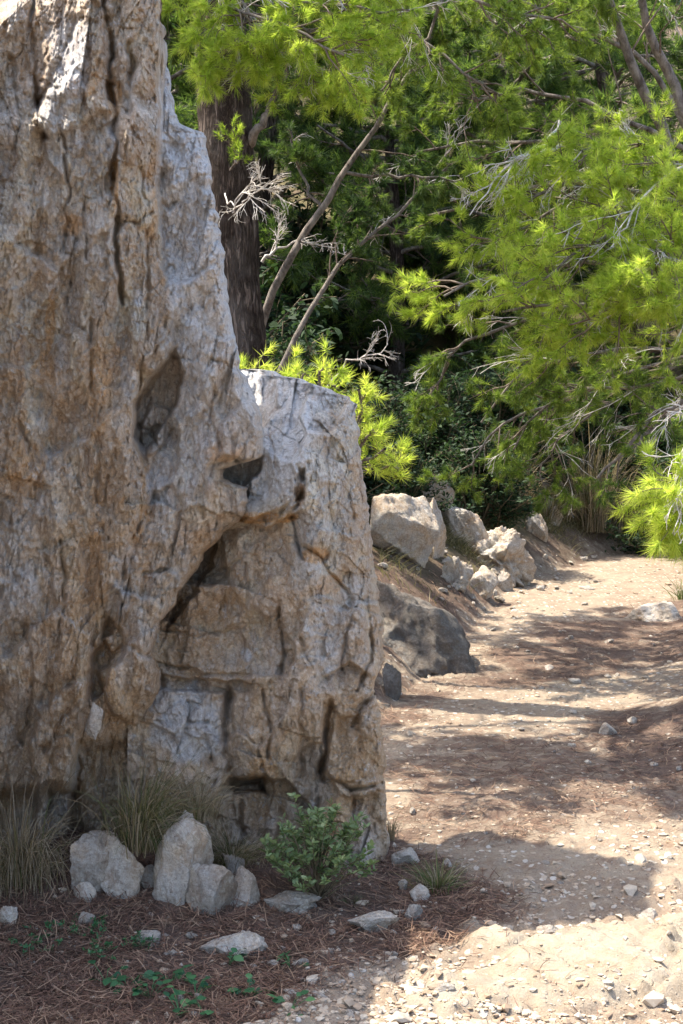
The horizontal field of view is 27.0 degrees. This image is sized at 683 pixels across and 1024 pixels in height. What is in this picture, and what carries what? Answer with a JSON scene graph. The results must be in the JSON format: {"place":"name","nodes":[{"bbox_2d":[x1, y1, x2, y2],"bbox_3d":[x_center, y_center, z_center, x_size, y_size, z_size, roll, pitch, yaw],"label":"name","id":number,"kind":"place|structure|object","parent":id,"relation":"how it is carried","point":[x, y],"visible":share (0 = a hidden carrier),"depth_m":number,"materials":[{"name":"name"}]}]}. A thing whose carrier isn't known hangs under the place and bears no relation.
{"place":"outdoors","nodes":[
{"label":"outdoors","id":0,"kind":"place"},
{"bbox_2d":[0,6,682,1023],"bbox_3d":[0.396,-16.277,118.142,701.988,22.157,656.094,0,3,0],"label":"ground","id":1,"kind":"structure","parent":0,"point":[646,934],"depth_m":5.99,"materials":[{"name":"soil"}]},
{"bbox_2d":[0,906,17,925],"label":"stone","id":2,"kind":"object","parent":1,"relation":"on","point":[8,914],"visible":0.85,"depth_m":4.50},
{"bbox_2d":[8,930,53,953],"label":"creeping weed","id":3,"kind":"object","parent":1,"relation":"on","point":[26,945],"visible":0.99,"depth_m":4.35,"materials":[{"name":"green plant"}]},
{"bbox_2d":[22,913,78,945],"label":"creeping weed","id":4,"kind":"object","parent":1,"relation":"on","point":[51,929],"visible":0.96,"depth_m":4.45,"materials":[{"name":"green plant"}]},
{"bbox_2d":[0,764,108,910],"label":"grass tuft","id":5,"kind":"object","parent":1,"relation":"on","point":[24,859],"visible":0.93,"depth_m":4.75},
{"bbox_2d":[73,881,96,901],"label":"stone","id":6,"kind":"object","parent":1,"relation":"on","point":[87,887],"visible":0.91,"depth_m":4.68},
{"bbox_2d":[78,911,94,925],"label":"stone","id":7,"kind":"object","parent":1,"relation":"on","point":[87,917],"visible":0.59,"depth_m":4.51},
{"bbox_2d":[70,914,107,936],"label":"creeping weed","id":8,"kind":"object","parent":1,"relation":"on","point":[94,924],"visible":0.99,"depth_m":4.46,"materials":[{"name":"green plant"}]},
{"bbox_2d":[70,830,119,893],"bbox_3d":[-0.820,1.209,4.773,0.128,0.262,0.154,1,3,16],"label":"stone","id":9,"kind":"object","parent":1,"relation":"on","point":[91,861],"visible":0.64,"depth_m":4.72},
{"bbox_2d":[82,935,117,959],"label":"creeping weed","id":10,"kind":"object","parent":1,"relation":"on","point":[107,944],"visible":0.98,"depth_m":4.29,"materials":[{"name":"green plant"}]},
{"bbox_2d":[88,960,132,985],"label":"broadleaf weed","id":11,"kind":"object","parent":1,"relation":"on","point":[106,980],"visible":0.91,"depth_m":4.12,"materials":[{"name":"green plant"}]},
{"bbox_2d":[100,835,144,898],"bbox_3d":[-0.737,1.213,4.750,0.129,0.274,0.132,-3,4,-39],"label":"stone","id":12,"kind":"object","parent":1,"relation":"on","point":[127,875],"visible":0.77,"depth_m":4.72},
{"bbox_2d":[110,974,152,993],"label":"broadleaf weed","id":13,"kind":"object","parent":1,"relation":"on","point":[120,979],"visible":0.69,"depth_m":4.07,"materials":[{"name":"green plant"}]},
{"bbox_2d":[0,0,263,844],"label":"rock outcrop","id":14,"kind":"object","parent":1,"relation":"on","point":[131,428],"visible":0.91,"depth_m":4.89,"materials":[{"name":"stone"}]},
{"bbox_2d":[85,702,102,739],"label":"stone","id":15,"kind":"object","parent":14,"relation":"on","point":[93,725],"visible":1,"depth_m":4.88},
{"bbox_2d":[48,748,230,874],"bbox_3d":[-0.665,0.998,4.766,0.669,0.427,0.460,-2,4,-26],"label":"grass tuft","id":16,"kind":"object","parent":1,"relation":"on","point":[144,827],"visible":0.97,"depth_m":4.77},
{"bbox_2d":[121,930,158,950],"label":"creeping weed","id":17,"kind":"object","parent":1,"relation":"on","point":[141,943],"visible":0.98,"depth_m":4.36,"materials":[{"name":"green plant"}]},
{"bbox_2d":[140,864,153,887],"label":"stone","id":18,"kind":"object","parent":1,"relation":"on","point":[147,876],"visible":0.62,"depth_m":4.78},
{"bbox_2d":[137,930,160,945],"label":"stone","id":19,"kind":"object","parent":1,"relation":"on","point":[150,933],"visible":0.68,"depth_m":4.40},
{"bbox_2d":[132,976,173,997],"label":"broadleaf weed","id":20,"kind":"object","parent":1,"relation":"on","point":[136,991],"visible":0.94,"depth_m":4.00,"materials":[{"name":"green plant"}]},
{"bbox_2d":[142,964,191,986],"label":"broadleaf weed","id":21,"kind":"object","parent":1,"relation":"on","point":[179,972],"visible":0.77,"depth_m":4.11,"materials":[{"name":"green plant"}]},
{"bbox_2d":[152,810,213,905],"bbox_3d":[-0.548,1.197,4.764,0.207,0.372,0.179,1,3,18],"label":"stone","id":22,"kind":"object","parent":1,"relation":"on","point":[172,888],"visible":0.58,"depth_m":4.70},
{"bbox_2d":[141,759,252,821],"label":"grass tuft","id":23,"kind":"object","parent":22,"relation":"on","point":[214,803],"visible":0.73,"depth_m":4.91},
{"bbox_2d":[163,988,205,1015],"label":"broadleaf weed","id":24,"kind":"object","parent":1,"relation":"on","point":[178,1009],"visible":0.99,"depth_m":3.89,"materials":[{"name":"green plant"}]},
{"bbox_2d":[174,975,216,996],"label":"broadleaf weed","id":25,"kind":"object","parent":1,"relation":"on","point":[203,983],"visible":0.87,"depth_m":4.01,"materials":[{"name":"green plant"}]},
{"bbox_2d":[177,999,213,1014],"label":"broadleaf weed","id":26,"kind":"object","parent":1,"relation":"on","point":[207,1012],"visible":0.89,"depth_m":3.85,"materials":[{"name":"green plant"}]},
{"bbox_2d":[185,863,237,915],"bbox_3d":[-0.440,1.267,4.695,0.154,0.223,0.155,1,4,23],"label":"stone","id":27,"kind":"object","parent":1,"relation":"on","point":[211,887],"visible":0.84,"depth_m":4.65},
{"bbox_2d":[220,850,244,875],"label":"stone","id":28,"kind":"object","parent":1,"relation":"on","point":[230,864],"visible":0.56,"depth_m":4.92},
{"bbox_2d":[199,930,267,959],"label":"stone","id":29,"kind":"object","parent":1,"relation":"on","point":[249,941],"visible":0.71,"depth_m":4.35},
{"bbox_2d":[227,947,247,964],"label":"broadleaf weed","id":30,"kind":"object","parent":1,"relation":"on","point":[238,957],"visible":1,"depth_m":4.27,"materials":[{"name":"green plant"}]},
{"bbox_2d":[163,0,312,308],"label":"pine tree","id":31,"kind":"object","parent":1,"relation":"on","point":[183,113],"visible":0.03,"depth_m":14.97,"materials":[{"name":"green plant"}]},
{"bbox_2d":[230,865,260,906],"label":"stone","id":32,"kind":"object","parent":1,"relation":"on","point":[247,888],"visible":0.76,"depth_m":4.74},
{"bbox_2d":[207,816,290,872],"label":"grass tuft","id":33,"kind":"object","parent":1,"relation":"on","point":[243,851],"visible":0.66,"depth_m":4.99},
{"bbox_2d":[228,973,276,996],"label":"broadleaf weed","id":34,"kind":"object","parent":1,"relation":"on","point":[249,980],"visible":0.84,"depth_m":3.97,"materials":[{"name":"green plant"}]},
{"bbox_2d":[127,369,389,866],"bbox_3d":[-0.293,0.507,5.375,0.977,2.125,0.969,1,4,21],"label":"rock block","id":35,"kind":"object","parent":1,"relation":"on","point":[267,651],"visible":0.62,"depth_m":5.18,"materials":[{"name":"stone"}]},
{"bbox_2d":[171,5,380,212],"bbox_3d":[-2.381,-6.452,18.391,5.090,7.716,5.440,-1,4,-20],"label":"pine tree","id":36,"kind":"object","parent":1,"relation":"on","point":[277,163],"visible":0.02,"depth_m":18.89,"materials":[{"name":"green plant"}]},
{"bbox_2d":[267,990,315,1016],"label":"broadleaf weed","id":37,"kind":"object","parent":1,"relation":"on","point":[279,999],"visible":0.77,"depth_m":3.88,"materials":[{"name":"green plant"}]},
{"bbox_2d":[276,951,308,968],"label":"broadleaf weed","id":38,"kind":"object","parent":1,"relation":"on","point":[288,963],"visible":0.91,"depth_m":4.23,"materials":[{"name":"green plant"}]},
{"bbox_2d":[264,890,321,914],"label":"stone","id":39,"kind":"object","parent":1,"relation":"on","point":[288,901],"visible":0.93,"depth_m":4.70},
{"bbox_2d":[283,988,304,997],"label":"stone","id":40,"kind":"object","parent":1,"relation":"on","point":[289,991],"visible":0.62,"depth_m":3.99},
{"bbox_2d":[291,958,308,965],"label":"stone","id":41,"kind":"object","parent":1,"relation":"on","point":[301,960],"visible":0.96,"depth_m":4.25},
{"bbox_2d":[259,258,342,365],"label":"evergreen bush","id":42,"kind":"object","parent":1,"relation":"on","point":[275,324],"visible":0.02,"depth_m":14.36,"materials":[{"name":"green plant"}]},
{"bbox_2d":[169,1,458,352],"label":"pine tree","id":43,"kind":"object","parent":1,"relation":"on","point":[268,133],"visible":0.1,"depth_m":16.47,"materials":[{"name":"green plant"}]},
{"bbox_2d":[259,792,379,901],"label":"leafy shrub","id":44,"kind":"object","parent":1,"relation":"on","point":[316,840],"visible":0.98,"depth_m":4.75,"materials":[{"name":"green plant"}]},
{"bbox_2d":[312,990,327,997],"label":"stone","id":45,"kind":"object","parent":1,"relation":"on","point":[318,994],"visible":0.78,"depth_m":3.98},
{"bbox_2d":[251,2,388,114],"bbox_3d":[-1.312,-9.423,24.583,5.070,6.958,5.290,0,3,2],"label":"pine tree","id":46,"kind":"object","parent":1,"relation":"on","point":[253,100],"visible":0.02,"depth_m":24.60,"materials":[{"name":"green plant"}]},
{"bbox_2d":[239,336,417,485],"bbox_3d":[-0.106,0.235,6.198,0.908,2.019,0.485,0,3,0],"label":"young pine","id":47,"kind":"object","parent":1,"relation":"on","point":[368,393],"visible":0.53,"depth_m":6.11,"materials":[{"name":"green plant"}]},
{"bbox_2d":[266,300,412,503],"bbox_3d":[-0.561,-0.911,12.232,1.911,1.778,2.172,3,5,43],"label":"evergreen bush","id":48,"kind":"object","parent":1,"relation":"on","point":[307,354],"visible":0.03,"depth_m":12.04,"materials":[{"name":"green plant"}]},
{"bbox_2d":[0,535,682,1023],"bbox_3d":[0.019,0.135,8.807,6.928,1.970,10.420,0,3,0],"label":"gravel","id":49,"kind":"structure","parent":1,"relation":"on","point":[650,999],"depth_m":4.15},
{"bbox_2d":[0,548,682,1023],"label":"pine needle litter","id":50,"kind":"object","parent":1,"relation":"on","point":[236,1010],"visible":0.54,"depth_m":4.47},
{"bbox_2d":[258,183,449,389],"bbox_3d":[-0.393,-2.843,17.507,3.330,2.726,2.930,-1,3,-10],"label":"evergreen bush","id":51,"kind":"object","parent":1,"relation":"on","point":[297,228],"visible":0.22,"depth_m":16.98,"materials":[{"name":"green plant"}]},
{"bbox_2d":[277,121,469,387],"bbox_3d":[0.209,-1.728,9.816,1.156,1.937,1.527,2,4,31],"label":"pine tree","id":52,"kind":"object","parent":1,"relation":"on","point":[323,284],"visible":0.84,"depth_m":9.81,"materials":[{"name":"green plant"}]},
{"bbox_2d":[347,910,399,932],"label":"stone","id":53,"kind":"object","parent":1,"relation":"on","point":[383,919],"visible":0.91,"depth_m":4.55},
{"bbox_2d":[161,0,596,326],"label":"pine tree","id":54,"kind":"object","parent":1,"relation":"on","point":[429,195],"visible":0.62,"depth_m":8.90,"materials":[{"name":"green plant"}]},
{"bbox_2d":[359,440,401,513],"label":"evergreen bush","id":55,"kind":"object","parent":1,"relation":"on","point":[376,492],"depth_m":11.88,"materials":[{"name":"green plant"}]},
{"bbox_2d":[382,663,401,700],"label":"stone","id":56,"kind":"object","parent":1,"relation":"on","point":[391,674],"visible":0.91,"depth_m":8.30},
{"bbox_2d":[330,370,464,504],"bbox_3d":[0.296,-0.631,12.916,1.593,1.304,1.401,-1,4,-22],"label":"evergreen bush","id":57,"kind":"object","parent":1,"relation":"on","point":[398,408],"visible":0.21,"depth_m":12.72,"materials":[{"name":"green plant"}]},
{"bbox_2d":[386,807,411,841],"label":"grass tuft","id":58,"kind":"object","parent":1,"relation":"on","point":[391,832],"visible":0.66,"depth_m":5.58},
{"bbox_2d":[398,879,407,889],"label":"stone","id":59,"kind":"object","parent":1,"relation":"on","point":[402,883],"visible":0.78,"depth_m":4.99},
{"bbox_2d":[370,493,439,567],"bbox_3d":[0.465,0.167,11.380,0.657,0.639,0.497,-1,4,-22],"label":"boulder","id":60,"kind":"object","parent":1,"relation":"on","point":[408,523],"visible":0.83,"depth_m":11.22,"materials":[{"name":"stone"}]},
{"bbox_2d":[391,847,419,865],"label":"stone","id":61,"kind":"object","parent":1,"relation":"on","point":[404,855],"visible":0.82,"depth_m":5.24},
{"bbox_2d":[279,3,540,188],"bbox_3d":[0.765,-7.043,21.316,4.133,6.266,4.418,-2,4,-35],"label":"pine tree","id":62,"kind":"object","parent":1,"relation":"on","point":[381,68],"visible":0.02,"depth_m":20.99,"materials":[{"name":"green plant"}]},
{"bbox_2d":[366,437,456,511],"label":"evergreen bush","id":63,"kind":"object","parent":1,"relation":"on","point":[404,487],"visible":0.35,"depth_m":12.45,"materials":[{"name":"green plant"}]},
{"bbox_2d":[404,904,422,920],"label":"stone","id":64,"kind":"object","parent":1,"relation":"on","point":[412,909],"visible":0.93,"depth_m":4.69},
{"bbox_2d":[270,60,559,413],"bbox_3d":[0.697,-3.065,16.863,3.707,4.780,3.796,-1,3,-19],"label":"pine tree","id":65,"kind":"object","parent":1,"relation":"on","point":[349,141],"visible":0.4,"depth_m":16.05,"materials":[{"name":"green plant"}]},
{"bbox_2d":[409,884,429,901],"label":"stone","id":66,"kind":"object","parent":1,"relation":"on","point":[420,891],"visible":0.91,"depth_m":4.89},
{"bbox_2d":[161,0,682,369],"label":"pine tree","id":67,"kind":"object","parent":1,"relation":"on","point":[226,70],"visible":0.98,"depth_m":7.40,"materials":[{"name":"green plant"}]},
{"bbox_2d":[376,580,475,677],"bbox_3d":[0.438,0.800,9.540,0.888,0.725,1.154,0,3,0],"label":"boulder","id":68,"kind":"object","parent":1,"relation":"on","point":[424,638],"visible":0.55,"depth_m":9.17,"materials":[{"name":"grey stone"}]},
{"bbox_2d":[389,851,476,895],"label":"grass tuft","id":69,"kind":"object","parent":1,"relation":"on","point":[435,880],"visible":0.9,"depth_m":5.01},
{"bbox_2d":[328,154,539,340],"bbox_3d":[1.153,-3.433,18.333,2.802,2.608,3.186,2,4,37],"label":"evergreen bush","id":70,"kind":"object","parent":1,"relation":"on","point":[442,289],"visible":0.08,"depth_m":17.91,"materials":[{"name":"green plant"}]},
{"bbox_2d":[419,474,454,514],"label":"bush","id":71,"kind":"object","parent":1,"relation":"on","point":[449,489],"visible":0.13,"depth_m":12.85,"materials":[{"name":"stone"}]},
{"bbox_2d":[430,497,446,558],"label":"stone","id":72,"kind":"object","parent":1,"relation":"on","point":[438,549],"visible":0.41,"depth_m":11.85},
{"bbox_2d":[427,982,454,991],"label":"stone","id":73,"kind":"object","parent":1,"relation":"on","point":[442,986],"visible":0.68,"depth_m":3.96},
{"bbox_2d":[443,858,452,869],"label":"stone","id":74,"kind":"object","parent":1,"relation":"on","point":[447,860],"visible":0.59,"depth_m":5.22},
{"bbox_2d":[386,355,514,478],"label":"evergreen bush","id":75,"kind":"object","parent":1,"relation":"on","point":[430,443],"visible":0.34,"depth_m":14.14,"materials":[{"name":"green plant"}]},
{"bbox_2d":[441,556,473,593],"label":"boulder","id":76,"kind":"object","parent":1,"relation":"on","point":[457,572],"visible":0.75,"depth_m":11.31,"materials":[{"name":"stone"}]},
{"bbox_2d":[441,502,487,554],"bbox_3d":[1.110,0.149,12.903,0.437,0.501,0.659,-1,4,-22],"label":"boulder","id":77,"kind":"object","parent":1,"relation":"on","point":[470,523],"visible":0.45,"depth_m":12.68,"materials":[{"name":"stone"}]},
{"bbox_2d":[469,565,498,598],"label":"boulder","id":78,"kind":"object","parent":1,"relation":"on","point":[485,589],"visible":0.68,"depth_m":11.62,"materials":[{"name":"stone"}]},
{"bbox_2d":[419,413,552,530],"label":"evergreen bush","id":79,"kind":"object","parent":1,"relation":"on","point":[494,502],"visible":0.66,"depth_m":13.21,"materials":[{"name":"green plant"}]},
{"bbox_2d":[323,0,661,404],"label":"pine tree","id":80,"kind":"object","parent":1,"relation":"on","point":[548,82],"visible":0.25,"depth_m":16.56,"materials":[{"name":"green plant"}]},
{"bbox_2d":[401,348,590,492],"bbox_3d":[1.564,-0.939,15.031,1.783,1.660,2.027,-1,3,-19],"label":"evergreen bush","id":81,"kind":"object","parent":1,"relation":"on","point":[505,412],"visible":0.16,"depth_m":14.71,"materials":[{"name":"green plant"}]},
{"bbox_2d":[320,0,673,261],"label":"pine tree","id":82,"kind":"object","parent":1,"relation":"on","point":[582,71],"visible":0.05,"depth_m":18.67,"materials":[{"name":"green plant"}]},
{"bbox_2d":[494,596,504,602],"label":"stone","id":83,"kind":"object","parent":1,"relation":"on","point":[501,599],"visible":1,"depth_m":11.73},
{"bbox_2d":[472,526,536,587],"bbox_3d":[1.404,0.422,12.638,0.622,0.623,0.578,-3,4,-43],"label":"boulder","id":84,"kind":"object","parent":1,"relation":"on","point":[505,545],"visible":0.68,"depth_m":12.46,"materials":[{"name":"stone"}]},
{"bbox_2d":[497,571,512,590],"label":"stone","id":85,"kind":"object","parent":1,"relation":"on","point":[505,579],"visible":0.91,"depth_m":12.18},
{"bbox_2d":[370,479,645,605],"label":"bank grass","id":86,"kind":"structure","parent":1,"relation":"on","point":[451,539],"depth_m":12.58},
{"bbox_2d":[517,564,529,584],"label":"boulder","id":87,"kind":"object","parent":1,"relation":"on","point":[519,576],"visible":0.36,"depth_m":12.55,"materials":[{"name":"stone"}]},
{"bbox_2d":[491,445,556,509],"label":"grass tuft","id":88,"kind":"object","parent":1,"relation":"on","point":[535,464],"visible":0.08,"depth_m":14.31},
{"bbox_2d":[372,0,682,581],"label":"pine tree","id":89,"kind":"object","parent":1,"relation":"on","point":[631,264],"visible":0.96,"depth_m":7.34,"materials":[{"name":"green plant"}]},
{"bbox_2d":[525,513,547,541],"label":"stone","id":90,"kind":"object","parent":1,"relation":"on","point":[536,526],"visible":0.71,"depth_m":13.94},
{"bbox_2d":[533,476,551,493],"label":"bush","id":91,"kind":"object","parent":1,"relation":"on","point":[545,485],"visible":0.07,"depth_m":15.28,"materials":[{"name":"plant"}]},
{"bbox_2d":[535,925,557,933],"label":"stone","id":92,"kind":"object","parent":1,"relation":"on","point":[549,929],"visible":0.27,"depth_m":4.43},
{"bbox_2d":[416,0,682,413],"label":"pine tree","id":93,"kind":"object","parent":1,"relation":"on","point":[601,74],"visible":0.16,"depth_m":17.08,"materials":[{"name":"green plant"}]},
{"bbox_2d":[543,496,562,525],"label":"stone","id":94,"kind":"object","parent":1,"relation":"on","point":[555,513],"visible":0.35,"depth_m":14.63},
{"bbox_2d":[527,477,595,521],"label":"grass tuft","id":95,"kind":"object","parent":1,"relation":"on","point":[549,508],"visible":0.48,"depth_m":14.56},
{"bbox_2d":[462,0,682,253],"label":"pine tree","id":96,"kind":"object","parent":1,"relation":"on","point":[625,75],"visible":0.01,"depth_m":22.27,"materials":[{"name":"green plant"}]},
{"bbox_2d":[568,678,580,683],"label":"stone","id":97,"kind":"object","parent":1,"relation":"on","point":[574,680],"visible":1,"depth_m":8.83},
{"bbox_2d":[503,415,670,533],"bbox_3d":[2.652,-0.445,14.995,2.041,1.298,1.747,-1,3,-14],"label":"grass tuft","id":98,"kind":"object","parent":1,"relation":"on","point":[595,516],"visible":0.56,"depth_m":14.87,"materials":[{"name":"grass"},{"name":"dry grass"}]},
{"bbox_2d":[579,585,594,589],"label":"stone","id":99,"kind":"object","parent":1,"relation":"on","point":[588,587],"visible":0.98,"depth_m":12.41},
{"bbox_2d":[531,372,662,497],"bbox_3d":[2.657,-0.771,15.751,1.882,1.541,1.656,3,4,40],"label":"evergreen bush","id":100,"kind":"object","parent":1,"relation":"on","point":[586,430],"visible":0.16,"depth_m":15.60,"materials":[{"name":"green plant"}]},
{"bbox_2d":[518,0,682,139],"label":"pine tree","id":101,"kind":"object","parent":1,"relation":"on","point":[629,79],"visible":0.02,"depth_m":27.42,"materials":[{"name":"green plant"}]},
{"bbox_2d":[598,722,616,734],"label":"stone","id":102,"kind":"object","parent":1,"relation":"on","point":[606,729],"visible":0.91,"depth_m":7.45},
{"bbox_2d":[561,112,682,469],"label":"pine tree","id":103,"kind":"object","parent":1,"relation":"on","point":[651,123],"visible":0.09,"depth_m":17.32,"materials":[{"name":"green plant"}]},
{"bbox_2d":[566,345,682,491],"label":"evergreen bush","id":104,"kind":"object","parent":1,"relation":"on","point":[623,408],"visible":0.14,"depth_m":16.46,"materials":[{"name":"green plant"}]},
{"bbox_2d":[599,472,650,543],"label":"grass tuft","id":105,"kind":"object","parent":1,"relation":"on","point":[625,529],"visible":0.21,"depth_m":15.21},
{"bbox_2d":[627,716,636,724],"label":"stone","id":106,"kind":"object","parent":1,"relation":"on","point":[632,719],"visible":1,"depth_m":7.75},
{"bbox_2d":[604,436,682,554],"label":"evergreen bush","id":107,"kind":"object","parent":1,"relation":"on","point":[639,543],"visible":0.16,"depth_m":14.71,"materials":[{"name":"green plant"}]},
{"bbox_2d":[634,908,657,918],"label":"stone","id":108,"kind":"object","parent":1,"relation":"on","point":[651,913],"visible":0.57,"depth_m":4.63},
{"bbox_2d":[624,601,681,621],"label":"boulder","id":109,"kind":"object","parent":1,"relation":"on","point":[664,611],"visible":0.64,"depth_m":11.07,"materials":[{"name":"stone"}]},
{"bbox_2d":[629,2,682,130],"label":"pine tree","id":110,"kind":"object","parent":1,"relation":"on","point":[676,37],"visible":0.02,"depth_m":30.27,"materials":[{"name":"green plant"}]},
{"bbox_2d":[640,392,682,442],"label":"pine tree","id":111,"kind":"object","parent":1,"relation":"on","point":[677,421],"visible":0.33,"depth_m":12.86,"materials":[{"name":"green plant"}]},
{"bbox_2d":[659,575,682,599],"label":"grass tuft","id":112,"kind":"object","parent":1,"relation":"on","point":[680,591],"visible":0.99,"depth_m":11.83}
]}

